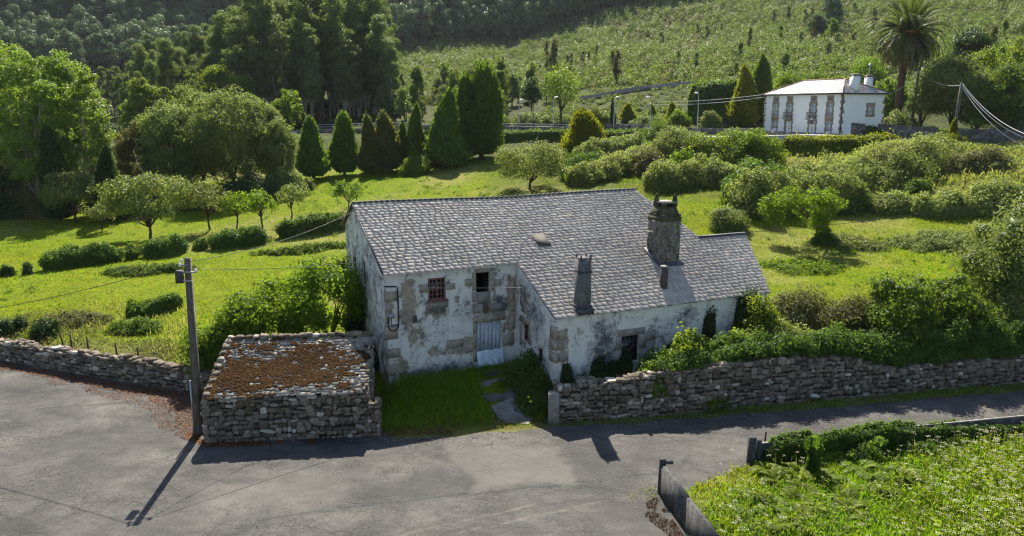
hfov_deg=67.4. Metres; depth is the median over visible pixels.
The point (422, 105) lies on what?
young tree
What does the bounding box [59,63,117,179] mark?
poplar
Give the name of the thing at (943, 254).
grass
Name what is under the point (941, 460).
fern
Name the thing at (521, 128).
roadside wall
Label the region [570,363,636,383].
nettle clump
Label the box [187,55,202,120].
eucalyptus
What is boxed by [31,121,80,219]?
dark conifer
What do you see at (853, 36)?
young tree
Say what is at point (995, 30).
young tree
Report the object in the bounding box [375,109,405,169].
cypress
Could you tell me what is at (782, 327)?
bramble
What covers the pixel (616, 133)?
hedge
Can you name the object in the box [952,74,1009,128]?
garden tree
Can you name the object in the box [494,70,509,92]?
slope tree
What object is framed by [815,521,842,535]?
fern
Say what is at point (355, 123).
railing
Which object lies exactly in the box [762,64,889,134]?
villa
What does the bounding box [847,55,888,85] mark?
garden tree
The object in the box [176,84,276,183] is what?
willow
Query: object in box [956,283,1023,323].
elder bush
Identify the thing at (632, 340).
window
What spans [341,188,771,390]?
farmhouse
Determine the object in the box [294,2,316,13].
eucalyptus
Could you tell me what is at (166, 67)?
eucalyptus
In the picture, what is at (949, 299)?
laurel
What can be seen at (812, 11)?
young tree
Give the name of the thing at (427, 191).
meadow weeds
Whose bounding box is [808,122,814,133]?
door
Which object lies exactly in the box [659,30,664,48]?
young tree
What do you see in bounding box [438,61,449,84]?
young tree
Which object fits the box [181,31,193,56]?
eucalyptus
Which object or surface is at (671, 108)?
cypress
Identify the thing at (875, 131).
garden bush
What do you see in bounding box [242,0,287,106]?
eucalyptus
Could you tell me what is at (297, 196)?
orchard tree
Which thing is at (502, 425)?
grass
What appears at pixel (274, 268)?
overhead cable
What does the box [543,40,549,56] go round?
young tree
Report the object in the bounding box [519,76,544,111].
slope tree
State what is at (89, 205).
thicket
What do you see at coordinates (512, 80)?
slope tree
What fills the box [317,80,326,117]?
eucalyptus
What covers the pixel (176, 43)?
eucalyptus
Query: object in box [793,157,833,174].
scrub bush
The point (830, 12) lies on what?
slope tree
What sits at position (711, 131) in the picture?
retaining wall
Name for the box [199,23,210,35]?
eucalyptus
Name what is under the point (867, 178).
scrub bush
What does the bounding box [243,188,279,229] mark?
orchard tree
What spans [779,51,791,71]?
young tree
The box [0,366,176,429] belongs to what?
leaf litter
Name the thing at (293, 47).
eucalyptus
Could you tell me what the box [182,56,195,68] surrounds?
eucalyptus
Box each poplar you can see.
[0,40,38,179]
[0,42,48,166]
[0,48,68,218]
[26,48,90,171]
[41,50,105,198]
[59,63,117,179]
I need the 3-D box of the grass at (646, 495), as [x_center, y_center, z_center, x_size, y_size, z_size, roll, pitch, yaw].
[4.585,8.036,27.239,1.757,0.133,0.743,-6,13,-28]
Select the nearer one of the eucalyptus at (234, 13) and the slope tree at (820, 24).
the eucalyptus at (234, 13)
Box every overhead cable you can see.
[0,264,177,307]
[189,211,352,261]
[197,260,378,269]
[646,97,763,104]
[678,95,757,101]
[746,197,1022,232]
[962,83,1023,133]
[962,85,1023,137]
[962,87,1023,145]
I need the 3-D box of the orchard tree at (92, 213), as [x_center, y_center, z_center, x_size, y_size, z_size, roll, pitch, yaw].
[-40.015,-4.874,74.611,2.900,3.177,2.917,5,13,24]
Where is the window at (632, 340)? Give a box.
[621,334,637,360]
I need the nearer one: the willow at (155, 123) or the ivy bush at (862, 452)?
the ivy bush at (862, 452)
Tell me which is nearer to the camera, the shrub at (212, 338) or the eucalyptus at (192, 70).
the shrub at (212, 338)
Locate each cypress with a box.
[294,114,332,178]
[325,109,360,174]
[357,111,379,171]
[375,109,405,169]
[398,119,406,166]
[402,101,426,160]
[421,86,473,168]
[454,70,474,155]
[464,58,508,158]
[556,108,608,152]
[609,97,616,123]
[618,102,638,121]
[648,103,657,117]
[664,101,677,120]
[723,63,760,125]
[751,53,774,121]
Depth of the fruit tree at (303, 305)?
38.43 m
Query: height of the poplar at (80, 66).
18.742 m
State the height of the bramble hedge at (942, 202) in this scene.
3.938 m
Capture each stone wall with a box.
[0,338,211,394]
[548,354,1023,424]
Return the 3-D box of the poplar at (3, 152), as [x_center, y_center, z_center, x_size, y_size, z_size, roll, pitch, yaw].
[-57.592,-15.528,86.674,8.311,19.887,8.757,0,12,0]
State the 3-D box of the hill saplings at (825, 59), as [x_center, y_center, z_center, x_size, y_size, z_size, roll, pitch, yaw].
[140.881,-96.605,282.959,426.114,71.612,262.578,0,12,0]
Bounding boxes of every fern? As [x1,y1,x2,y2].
[725,494,768,517]
[732,514,765,532]
[741,487,776,503]
[747,461,783,478]
[756,466,789,490]
[760,495,788,512]
[764,520,796,534]
[772,506,810,525]
[777,488,815,511]
[780,462,819,484]
[784,479,823,497]
[791,519,819,535]
[794,455,826,464]
[798,503,829,513]
[810,489,835,505]
[813,467,839,487]
[814,470,842,486]
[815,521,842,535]
[821,449,846,465]
[821,508,843,520]
[829,497,867,513]
[830,475,856,490]
[830,516,863,532]
[831,488,870,508]
[840,458,884,473]
[842,483,870,495]
[848,509,877,530]
[854,470,894,482]
[866,483,906,497]
[886,461,922,474]
[889,467,923,486]
[923,452,954,467]
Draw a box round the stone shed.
[200,330,381,443]
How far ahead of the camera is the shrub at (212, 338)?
37.33 m
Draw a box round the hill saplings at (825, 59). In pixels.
[363,0,1023,101]
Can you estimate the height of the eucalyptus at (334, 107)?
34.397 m
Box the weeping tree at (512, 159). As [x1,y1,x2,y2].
[494,139,567,188]
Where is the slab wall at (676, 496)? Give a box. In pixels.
[657,458,719,535]
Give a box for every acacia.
[118,99,139,128]
[126,76,158,119]
[148,86,175,115]
[173,73,203,115]
[197,63,236,95]
[223,73,256,113]
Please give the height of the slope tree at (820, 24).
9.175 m
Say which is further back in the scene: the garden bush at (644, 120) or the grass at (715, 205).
the garden bush at (644, 120)
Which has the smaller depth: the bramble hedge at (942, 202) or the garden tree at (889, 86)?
the bramble hedge at (942, 202)
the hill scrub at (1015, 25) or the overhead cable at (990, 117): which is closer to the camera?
the overhead cable at (990, 117)
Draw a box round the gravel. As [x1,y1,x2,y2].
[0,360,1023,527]
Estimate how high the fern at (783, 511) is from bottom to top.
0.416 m
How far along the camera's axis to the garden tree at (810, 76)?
145.17 m
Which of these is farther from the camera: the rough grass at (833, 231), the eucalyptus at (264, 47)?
the eucalyptus at (264, 47)
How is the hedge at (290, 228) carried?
on the ground at (516, 108)
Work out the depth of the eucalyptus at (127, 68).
220.75 m
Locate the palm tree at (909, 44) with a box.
[860,0,960,113]
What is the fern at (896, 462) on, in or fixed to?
on the meadow ground at (715, 483)
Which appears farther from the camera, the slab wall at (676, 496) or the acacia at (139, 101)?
the acacia at (139, 101)
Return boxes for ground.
[0,0,1023,437]
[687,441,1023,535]
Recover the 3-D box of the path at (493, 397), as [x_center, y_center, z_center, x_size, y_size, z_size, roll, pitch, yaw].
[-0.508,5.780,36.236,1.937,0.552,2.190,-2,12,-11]
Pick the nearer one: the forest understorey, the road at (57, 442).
the road at (57, 442)
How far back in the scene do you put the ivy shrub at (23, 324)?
45.46 m
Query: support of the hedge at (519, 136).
on the ground at (516, 108)
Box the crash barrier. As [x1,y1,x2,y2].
[579,80,724,100]
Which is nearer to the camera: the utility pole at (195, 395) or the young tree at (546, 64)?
the utility pole at (195, 395)
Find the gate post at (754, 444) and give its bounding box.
[746,436,761,464]
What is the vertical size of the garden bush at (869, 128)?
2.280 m
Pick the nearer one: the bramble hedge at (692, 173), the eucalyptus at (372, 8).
the bramble hedge at (692, 173)
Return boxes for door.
[477,321,503,366]
[785,121,790,133]
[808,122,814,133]
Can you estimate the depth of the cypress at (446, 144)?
101.13 m
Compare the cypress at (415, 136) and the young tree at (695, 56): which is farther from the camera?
the young tree at (695, 56)
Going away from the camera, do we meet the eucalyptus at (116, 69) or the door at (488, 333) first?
the door at (488, 333)
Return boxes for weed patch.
[45,308,114,329]
[98,261,201,276]
[105,315,164,335]
[248,240,345,255]
[759,255,852,276]
[810,230,890,253]
[880,227,994,255]
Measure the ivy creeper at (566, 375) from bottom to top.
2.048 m
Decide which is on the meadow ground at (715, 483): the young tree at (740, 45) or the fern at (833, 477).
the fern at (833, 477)
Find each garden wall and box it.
[850,123,865,135]
[877,123,938,138]
[958,128,1023,143]
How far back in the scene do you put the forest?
375.29 m
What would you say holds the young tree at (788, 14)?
on the ground at (516, 108)
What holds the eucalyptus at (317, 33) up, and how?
on the ground at (516, 108)
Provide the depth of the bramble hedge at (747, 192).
72.02 m
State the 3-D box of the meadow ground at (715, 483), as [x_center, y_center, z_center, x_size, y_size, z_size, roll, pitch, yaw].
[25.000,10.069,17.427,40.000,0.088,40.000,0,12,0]
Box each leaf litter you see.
[0,361,201,434]
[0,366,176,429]
[180,433,317,447]
[383,428,451,435]
[645,497,684,535]
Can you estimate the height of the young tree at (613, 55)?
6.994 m
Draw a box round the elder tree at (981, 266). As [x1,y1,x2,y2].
[940,190,1023,308]
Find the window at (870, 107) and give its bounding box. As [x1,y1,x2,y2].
[868,105,872,113]
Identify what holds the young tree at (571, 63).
on the ground at (516, 108)
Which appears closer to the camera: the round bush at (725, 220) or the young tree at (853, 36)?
the round bush at (725, 220)
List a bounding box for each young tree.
[373,85,388,112]
[393,85,412,121]
[399,72,406,87]
[403,88,411,121]
[419,100,427,120]
[432,76,443,97]
[434,92,442,109]
[436,84,445,100]
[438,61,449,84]
[443,68,458,91]
[494,55,509,73]
[501,90,508,108]
[504,90,510,106]
[517,74,522,103]
[523,62,540,83]
[540,75,550,102]
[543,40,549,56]
[544,54,548,72]
[547,38,561,81]
[547,57,556,79]
[568,58,573,70]
[580,51,584,63]
[610,49,614,63]
[612,49,621,83]
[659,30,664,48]
[692,51,699,66]
[704,24,710,37]
[733,62,738,75]
[737,40,743,57]
[746,26,752,48]
[771,9,775,22]
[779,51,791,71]
[785,4,791,22]
[798,30,805,41]
[803,8,807,21]
[808,8,813,21]
[810,20,816,38]
[825,41,832,53]
[833,32,841,42]
[851,31,857,41]
[871,6,877,30]
[874,31,885,52]
[989,25,999,45]
[1000,17,1009,35]
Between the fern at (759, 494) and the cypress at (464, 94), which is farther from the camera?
the cypress at (464, 94)
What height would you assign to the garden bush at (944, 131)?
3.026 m
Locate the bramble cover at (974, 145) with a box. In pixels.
[571,135,1023,192]
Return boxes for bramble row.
[125,289,183,318]
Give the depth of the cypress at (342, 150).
100.83 m
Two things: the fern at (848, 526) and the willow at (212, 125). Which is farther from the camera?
the willow at (212, 125)
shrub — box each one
[0,317,17,337]
[12,313,30,331]
[28,316,63,342]
[175,309,252,392]
[638,360,677,399]
[661,321,730,411]
[725,327,745,344]
[729,291,791,338]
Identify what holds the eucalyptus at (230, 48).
on the ground at (516, 108)
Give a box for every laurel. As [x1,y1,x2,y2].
[858,267,944,349]
[901,270,1004,341]
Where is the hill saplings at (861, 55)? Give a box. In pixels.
[398,0,1014,91]
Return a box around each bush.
[340,302,366,332]
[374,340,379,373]
[398,151,432,176]
[501,112,511,125]
[512,111,551,125]
[558,148,591,179]
[582,148,603,162]
[587,104,609,128]
[629,113,662,124]
[629,145,669,177]
[641,114,686,142]
[662,108,692,127]
[666,146,705,166]
[675,130,741,164]
[696,110,723,127]
[707,205,750,232]
[718,155,792,206]
[721,142,750,165]
[722,124,790,165]
[789,159,812,172]
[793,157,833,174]
[808,227,839,246]
[814,179,872,215]
[815,149,847,167]
[832,440,898,465]
[859,172,875,189]
[864,124,877,135]
[868,129,888,134]
[868,151,892,165]
[883,109,921,126]
[895,436,964,457]
[900,176,933,195]
[918,124,948,136]
[937,144,1023,172]
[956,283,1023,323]
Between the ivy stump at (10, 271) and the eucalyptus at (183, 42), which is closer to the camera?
the ivy stump at (10, 271)
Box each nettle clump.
[496,347,555,394]
[513,375,554,418]
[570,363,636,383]
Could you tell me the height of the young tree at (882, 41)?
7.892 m
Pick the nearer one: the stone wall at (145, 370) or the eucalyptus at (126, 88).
the stone wall at (145, 370)
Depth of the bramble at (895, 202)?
73.67 m
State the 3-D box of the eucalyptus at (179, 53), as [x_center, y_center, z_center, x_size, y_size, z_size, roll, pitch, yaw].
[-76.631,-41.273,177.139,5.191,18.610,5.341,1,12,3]
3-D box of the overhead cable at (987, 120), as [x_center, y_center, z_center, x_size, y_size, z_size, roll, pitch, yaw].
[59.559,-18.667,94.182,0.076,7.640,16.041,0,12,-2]
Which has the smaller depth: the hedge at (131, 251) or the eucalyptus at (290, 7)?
the hedge at (131, 251)
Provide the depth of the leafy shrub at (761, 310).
37.85 m
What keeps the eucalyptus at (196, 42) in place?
on the ground at (516, 108)
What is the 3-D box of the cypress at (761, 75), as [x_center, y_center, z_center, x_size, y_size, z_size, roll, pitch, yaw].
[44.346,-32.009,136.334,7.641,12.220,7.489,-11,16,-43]
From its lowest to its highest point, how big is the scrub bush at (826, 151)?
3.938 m
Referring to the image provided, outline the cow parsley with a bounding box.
[702,421,1023,535]
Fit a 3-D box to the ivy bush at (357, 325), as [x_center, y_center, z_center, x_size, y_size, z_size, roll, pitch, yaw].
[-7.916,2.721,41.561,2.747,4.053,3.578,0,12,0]
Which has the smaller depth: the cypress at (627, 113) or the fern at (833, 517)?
the fern at (833, 517)
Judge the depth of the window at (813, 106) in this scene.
118.12 m
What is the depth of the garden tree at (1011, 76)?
108.72 m
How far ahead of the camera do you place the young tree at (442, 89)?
180.89 m
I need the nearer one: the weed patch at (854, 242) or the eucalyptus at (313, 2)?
the weed patch at (854, 242)
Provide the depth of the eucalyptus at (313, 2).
187.86 m
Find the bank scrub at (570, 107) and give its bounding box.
[541,61,999,122]
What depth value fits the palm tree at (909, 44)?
117.85 m
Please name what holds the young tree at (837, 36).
on the ground at (516, 108)
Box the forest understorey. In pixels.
[0,76,397,133]
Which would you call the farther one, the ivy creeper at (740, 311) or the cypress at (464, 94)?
the cypress at (464, 94)
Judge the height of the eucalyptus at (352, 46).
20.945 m
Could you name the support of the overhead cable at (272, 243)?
attached to the utility pole at (195, 395)
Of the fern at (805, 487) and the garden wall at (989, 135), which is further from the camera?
the garden wall at (989, 135)
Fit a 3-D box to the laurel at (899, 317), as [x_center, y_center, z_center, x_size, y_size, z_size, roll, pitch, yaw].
[19.789,2.695,38.963,4.355,5.571,4.876,0,12,0]
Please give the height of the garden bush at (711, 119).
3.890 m
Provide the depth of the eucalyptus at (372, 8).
184.89 m
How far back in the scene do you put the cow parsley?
26.60 m
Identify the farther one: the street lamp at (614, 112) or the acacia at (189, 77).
the acacia at (189, 77)
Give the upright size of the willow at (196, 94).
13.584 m
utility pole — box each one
[175,258,202,434]
[911,67,920,117]
[955,83,963,120]
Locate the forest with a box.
[0,0,660,74]
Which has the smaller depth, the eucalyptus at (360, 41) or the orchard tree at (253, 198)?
the orchard tree at (253, 198)
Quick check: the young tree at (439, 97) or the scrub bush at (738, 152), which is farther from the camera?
the young tree at (439, 97)
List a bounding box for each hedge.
[37,241,123,270]
[122,242,140,260]
[140,232,189,257]
[191,238,208,250]
[206,224,267,249]
[274,211,344,238]
[500,127,568,142]
[562,127,646,141]
[562,139,664,186]
[571,130,645,157]
[633,311,1023,375]
[642,149,739,192]
[687,70,737,120]
[724,162,870,220]
[773,74,844,89]
[779,128,898,155]
[905,179,1023,218]
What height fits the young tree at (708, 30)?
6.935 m
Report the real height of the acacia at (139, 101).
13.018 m
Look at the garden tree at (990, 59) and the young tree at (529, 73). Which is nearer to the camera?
the garden tree at (990, 59)
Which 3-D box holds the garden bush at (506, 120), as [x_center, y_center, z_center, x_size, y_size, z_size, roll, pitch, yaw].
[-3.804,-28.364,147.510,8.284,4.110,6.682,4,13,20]
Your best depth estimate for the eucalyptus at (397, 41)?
248.80 m
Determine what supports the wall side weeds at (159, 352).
on the ground at (516, 108)
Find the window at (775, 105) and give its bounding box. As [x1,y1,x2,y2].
[774,104,777,112]
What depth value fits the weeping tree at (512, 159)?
79.62 m
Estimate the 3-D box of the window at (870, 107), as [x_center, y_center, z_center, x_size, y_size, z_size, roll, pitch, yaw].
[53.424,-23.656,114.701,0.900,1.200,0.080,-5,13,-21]
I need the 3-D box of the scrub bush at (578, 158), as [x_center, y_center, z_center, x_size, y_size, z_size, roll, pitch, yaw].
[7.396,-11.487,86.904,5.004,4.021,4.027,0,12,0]
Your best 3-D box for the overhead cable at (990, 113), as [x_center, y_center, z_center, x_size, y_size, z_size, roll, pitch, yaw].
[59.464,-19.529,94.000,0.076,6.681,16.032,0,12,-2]
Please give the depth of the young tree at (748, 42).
245.48 m
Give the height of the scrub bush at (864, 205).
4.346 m
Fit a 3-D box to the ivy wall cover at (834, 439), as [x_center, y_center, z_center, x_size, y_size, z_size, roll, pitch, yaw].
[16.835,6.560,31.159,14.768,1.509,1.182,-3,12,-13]
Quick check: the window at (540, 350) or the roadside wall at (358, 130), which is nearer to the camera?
the window at (540, 350)
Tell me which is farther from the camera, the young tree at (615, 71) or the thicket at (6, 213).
the young tree at (615, 71)
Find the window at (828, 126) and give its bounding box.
[826,121,830,131]
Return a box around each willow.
[111,115,166,179]
[127,98,209,180]
[160,84,234,180]
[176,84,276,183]
[249,100,285,174]
[256,117,299,176]
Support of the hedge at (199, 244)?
on the ground at (516, 108)
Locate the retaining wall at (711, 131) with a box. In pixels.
[604,124,760,135]
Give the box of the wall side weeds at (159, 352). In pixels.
[0,309,183,361]
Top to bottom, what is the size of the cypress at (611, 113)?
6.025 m
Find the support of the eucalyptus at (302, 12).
on the ground at (516, 108)
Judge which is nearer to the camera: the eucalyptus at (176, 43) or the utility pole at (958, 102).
the utility pole at (958, 102)
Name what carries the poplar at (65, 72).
on the ground at (516, 108)
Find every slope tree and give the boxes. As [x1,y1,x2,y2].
[383,92,401,124]
[407,64,425,103]
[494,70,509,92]
[506,72,521,105]
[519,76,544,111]
[804,12,828,34]
[819,0,847,26]
[824,17,839,36]
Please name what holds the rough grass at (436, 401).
on the ground at (516, 108)
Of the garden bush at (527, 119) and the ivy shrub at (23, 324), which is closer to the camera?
the ivy shrub at (23, 324)
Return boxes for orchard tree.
[37,168,94,221]
[83,202,116,230]
[90,169,195,238]
[184,179,232,230]
[217,191,249,228]
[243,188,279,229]
[273,182,307,218]
[327,179,367,207]
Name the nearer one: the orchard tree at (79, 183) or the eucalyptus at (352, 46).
the orchard tree at (79, 183)
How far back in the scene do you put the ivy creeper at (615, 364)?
36.45 m
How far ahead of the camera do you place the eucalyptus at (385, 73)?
170.23 m
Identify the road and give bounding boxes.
[0,360,1023,535]
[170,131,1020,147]
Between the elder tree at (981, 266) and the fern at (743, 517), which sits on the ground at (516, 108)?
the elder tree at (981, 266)
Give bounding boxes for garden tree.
[271,87,304,132]
[542,63,585,119]
[772,70,799,84]
[796,68,823,81]
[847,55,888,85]
[874,77,911,116]
[906,73,940,125]
[917,48,1000,124]
[947,26,999,59]
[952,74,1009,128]
[964,36,1023,120]
[984,62,1023,129]
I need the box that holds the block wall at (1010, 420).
[761,415,1023,459]
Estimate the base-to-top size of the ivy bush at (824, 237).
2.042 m
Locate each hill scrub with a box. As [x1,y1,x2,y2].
[370,0,1023,106]
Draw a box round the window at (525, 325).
[524,323,527,340]
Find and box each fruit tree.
[213,273,294,339]
[262,253,367,337]
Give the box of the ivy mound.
[947,132,971,146]
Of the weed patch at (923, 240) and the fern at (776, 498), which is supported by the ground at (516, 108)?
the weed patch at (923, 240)
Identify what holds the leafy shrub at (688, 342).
on the ground at (516, 108)
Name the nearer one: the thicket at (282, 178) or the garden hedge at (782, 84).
the thicket at (282, 178)
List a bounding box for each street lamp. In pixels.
[519,99,523,125]
[553,96,557,126]
[613,96,618,129]
[646,96,650,129]
[695,92,698,133]
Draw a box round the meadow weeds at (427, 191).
[0,162,967,319]
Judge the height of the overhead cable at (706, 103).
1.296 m
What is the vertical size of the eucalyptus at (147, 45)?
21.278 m
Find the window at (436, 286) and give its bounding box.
[427,277,447,302]
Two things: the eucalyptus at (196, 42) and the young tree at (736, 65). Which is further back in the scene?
the eucalyptus at (196, 42)
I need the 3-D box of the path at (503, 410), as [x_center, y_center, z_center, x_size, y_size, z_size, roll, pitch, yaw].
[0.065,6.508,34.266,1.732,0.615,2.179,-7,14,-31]
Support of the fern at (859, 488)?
on the meadow ground at (715, 483)
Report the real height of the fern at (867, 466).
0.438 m
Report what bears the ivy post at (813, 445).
on the ground at (516, 108)
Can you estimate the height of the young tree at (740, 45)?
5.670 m
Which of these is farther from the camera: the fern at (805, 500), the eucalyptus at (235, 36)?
the eucalyptus at (235, 36)
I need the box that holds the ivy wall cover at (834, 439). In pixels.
[762,414,1023,464]
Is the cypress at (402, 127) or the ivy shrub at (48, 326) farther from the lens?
the cypress at (402, 127)
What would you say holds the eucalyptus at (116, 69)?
on the ground at (516, 108)
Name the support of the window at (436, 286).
in the farmhouse
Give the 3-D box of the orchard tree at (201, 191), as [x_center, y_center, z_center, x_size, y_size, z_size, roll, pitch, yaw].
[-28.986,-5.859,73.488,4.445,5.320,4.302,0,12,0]
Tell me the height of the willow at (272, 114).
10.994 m
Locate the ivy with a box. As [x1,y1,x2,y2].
[947,117,959,136]
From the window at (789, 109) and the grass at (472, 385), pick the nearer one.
the grass at (472, 385)
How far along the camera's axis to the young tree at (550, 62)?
227.78 m
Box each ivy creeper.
[560,362,573,384]
[590,352,606,377]
[606,355,621,374]
[620,345,632,372]
[665,330,679,350]
[702,289,716,342]
[733,277,760,332]
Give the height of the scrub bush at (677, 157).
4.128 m
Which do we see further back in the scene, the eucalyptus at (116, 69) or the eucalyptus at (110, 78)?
the eucalyptus at (116, 69)
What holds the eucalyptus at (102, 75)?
on the ground at (516, 108)
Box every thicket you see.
[0,165,40,220]
[1,172,83,219]
[80,175,166,218]
[154,175,208,211]
[206,170,280,211]
[261,165,310,200]
[300,177,317,189]
[361,164,392,174]
[428,158,444,167]
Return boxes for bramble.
[649,125,705,162]
[735,317,826,343]
[767,281,838,332]
[799,154,899,191]
[808,284,890,334]
[822,135,957,195]
[867,188,919,215]
[908,131,966,154]
[963,172,1023,213]
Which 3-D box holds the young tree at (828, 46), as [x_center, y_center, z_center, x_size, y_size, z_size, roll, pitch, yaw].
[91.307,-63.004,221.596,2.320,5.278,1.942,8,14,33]
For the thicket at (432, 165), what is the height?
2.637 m
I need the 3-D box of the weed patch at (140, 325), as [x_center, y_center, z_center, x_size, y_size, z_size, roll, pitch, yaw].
[-22.094,3.353,45.151,3.559,1.238,2.293,0,12,0]
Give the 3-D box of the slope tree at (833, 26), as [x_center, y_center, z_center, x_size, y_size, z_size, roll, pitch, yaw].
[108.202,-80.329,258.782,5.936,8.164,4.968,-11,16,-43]
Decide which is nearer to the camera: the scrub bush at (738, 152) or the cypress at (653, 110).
the scrub bush at (738, 152)
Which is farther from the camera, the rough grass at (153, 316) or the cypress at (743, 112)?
the cypress at (743, 112)
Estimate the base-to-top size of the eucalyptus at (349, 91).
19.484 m
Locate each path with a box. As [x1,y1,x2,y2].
[479,365,505,376]
[479,378,516,401]
[490,396,534,424]
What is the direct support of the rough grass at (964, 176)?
on the ground at (516, 108)
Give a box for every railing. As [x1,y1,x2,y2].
[322,122,407,126]
[502,123,567,126]
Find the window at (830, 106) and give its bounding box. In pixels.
[827,104,832,112]
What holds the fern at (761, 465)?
on the meadow ground at (715, 483)
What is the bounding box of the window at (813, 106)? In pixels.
[810,104,815,118]
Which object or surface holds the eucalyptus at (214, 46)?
on the ground at (516, 108)
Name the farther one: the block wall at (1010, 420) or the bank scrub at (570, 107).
the bank scrub at (570, 107)
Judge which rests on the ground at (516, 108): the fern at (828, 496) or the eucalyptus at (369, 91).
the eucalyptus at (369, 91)
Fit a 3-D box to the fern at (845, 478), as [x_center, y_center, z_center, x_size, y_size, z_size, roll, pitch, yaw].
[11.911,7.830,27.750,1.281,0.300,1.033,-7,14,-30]
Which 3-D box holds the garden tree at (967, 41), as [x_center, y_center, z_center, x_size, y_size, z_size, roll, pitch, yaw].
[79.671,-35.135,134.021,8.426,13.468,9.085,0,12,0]
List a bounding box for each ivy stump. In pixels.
[0,264,7,276]
[2,264,17,276]
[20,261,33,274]
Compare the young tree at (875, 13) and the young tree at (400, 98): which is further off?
the young tree at (875, 13)
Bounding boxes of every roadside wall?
[297,128,406,132]
[422,125,569,133]
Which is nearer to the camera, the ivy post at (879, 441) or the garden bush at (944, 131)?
the ivy post at (879, 441)
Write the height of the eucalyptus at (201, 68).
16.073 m
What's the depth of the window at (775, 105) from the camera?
125.71 m
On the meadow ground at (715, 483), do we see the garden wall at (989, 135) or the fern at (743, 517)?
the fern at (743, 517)
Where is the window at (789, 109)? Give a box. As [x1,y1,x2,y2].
[787,104,791,117]
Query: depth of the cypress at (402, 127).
104.86 m
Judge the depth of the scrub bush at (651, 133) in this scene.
109.23 m
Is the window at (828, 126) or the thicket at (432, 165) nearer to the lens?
the thicket at (432, 165)
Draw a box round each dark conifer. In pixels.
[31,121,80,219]
[87,143,134,220]
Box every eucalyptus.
[96,66,109,106]
[104,69,118,117]
[111,66,121,97]
[113,73,122,114]
[119,86,128,115]
[122,74,129,95]
[123,81,131,103]
[124,60,131,79]
[127,42,148,82]
[133,71,144,113]
[139,33,156,58]
[140,59,160,100]
[147,49,157,78]
[154,38,181,100]
[155,36,170,58]
[170,48,189,88]
[172,31,182,47]
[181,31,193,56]
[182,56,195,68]
[184,24,205,67]
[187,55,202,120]
[187,66,198,87]
[195,44,206,86]
[195,62,205,90]
[198,54,218,94]
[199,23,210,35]
[204,13,230,84]
[205,25,223,49]
[205,43,211,53]
[215,58,240,97]
[216,9,233,50]
[219,15,257,96]
[224,39,243,89]
[226,5,239,27]
[230,8,238,27]
[234,0,260,94]
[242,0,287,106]
[242,0,288,104]
[262,0,292,47]
[263,13,296,100]
[280,1,295,105]
[284,18,302,120]
[286,0,328,116]
[286,18,322,117]
[293,23,325,117]
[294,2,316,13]
[300,0,333,116]
[304,21,325,119]
[310,0,322,107]
[317,0,342,113]
[317,1,342,121]
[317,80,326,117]
[319,0,350,113]
[329,35,362,112]
[332,29,362,116]
[337,0,362,115]
[339,0,367,115]
[347,23,370,118]
[357,0,393,114]
[360,0,370,110]
[363,28,386,115]
[364,13,397,94]
[377,0,395,62]
[379,39,402,118]
[385,6,400,62]
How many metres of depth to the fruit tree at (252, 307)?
38.12 m
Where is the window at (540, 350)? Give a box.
[539,348,541,360]
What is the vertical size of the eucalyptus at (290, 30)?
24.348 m
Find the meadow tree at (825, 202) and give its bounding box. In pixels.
[753,185,848,231]
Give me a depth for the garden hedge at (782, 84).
146.66 m
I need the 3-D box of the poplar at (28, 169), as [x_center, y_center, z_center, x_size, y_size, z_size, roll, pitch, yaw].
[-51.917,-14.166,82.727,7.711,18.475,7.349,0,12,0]
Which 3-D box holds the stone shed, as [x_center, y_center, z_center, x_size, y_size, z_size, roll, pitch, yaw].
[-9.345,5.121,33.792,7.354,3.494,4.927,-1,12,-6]
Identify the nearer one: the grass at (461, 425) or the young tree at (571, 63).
the grass at (461, 425)
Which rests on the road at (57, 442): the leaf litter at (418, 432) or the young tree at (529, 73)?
the leaf litter at (418, 432)
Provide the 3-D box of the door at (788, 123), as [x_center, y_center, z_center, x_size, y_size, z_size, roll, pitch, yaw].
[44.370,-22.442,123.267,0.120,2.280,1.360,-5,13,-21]
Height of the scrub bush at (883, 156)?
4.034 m
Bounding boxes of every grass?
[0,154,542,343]
[0,160,570,340]
[35,296,276,363]
[374,357,546,430]
[378,359,545,428]
[379,357,537,427]
[384,419,541,434]
[454,415,541,429]
[566,380,1021,425]
[602,383,1023,422]
[615,170,1023,318]
[615,172,998,288]
[617,175,979,298]
[622,486,657,502]
[734,138,1023,190]
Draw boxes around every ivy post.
[803,435,824,473]
[872,434,887,451]

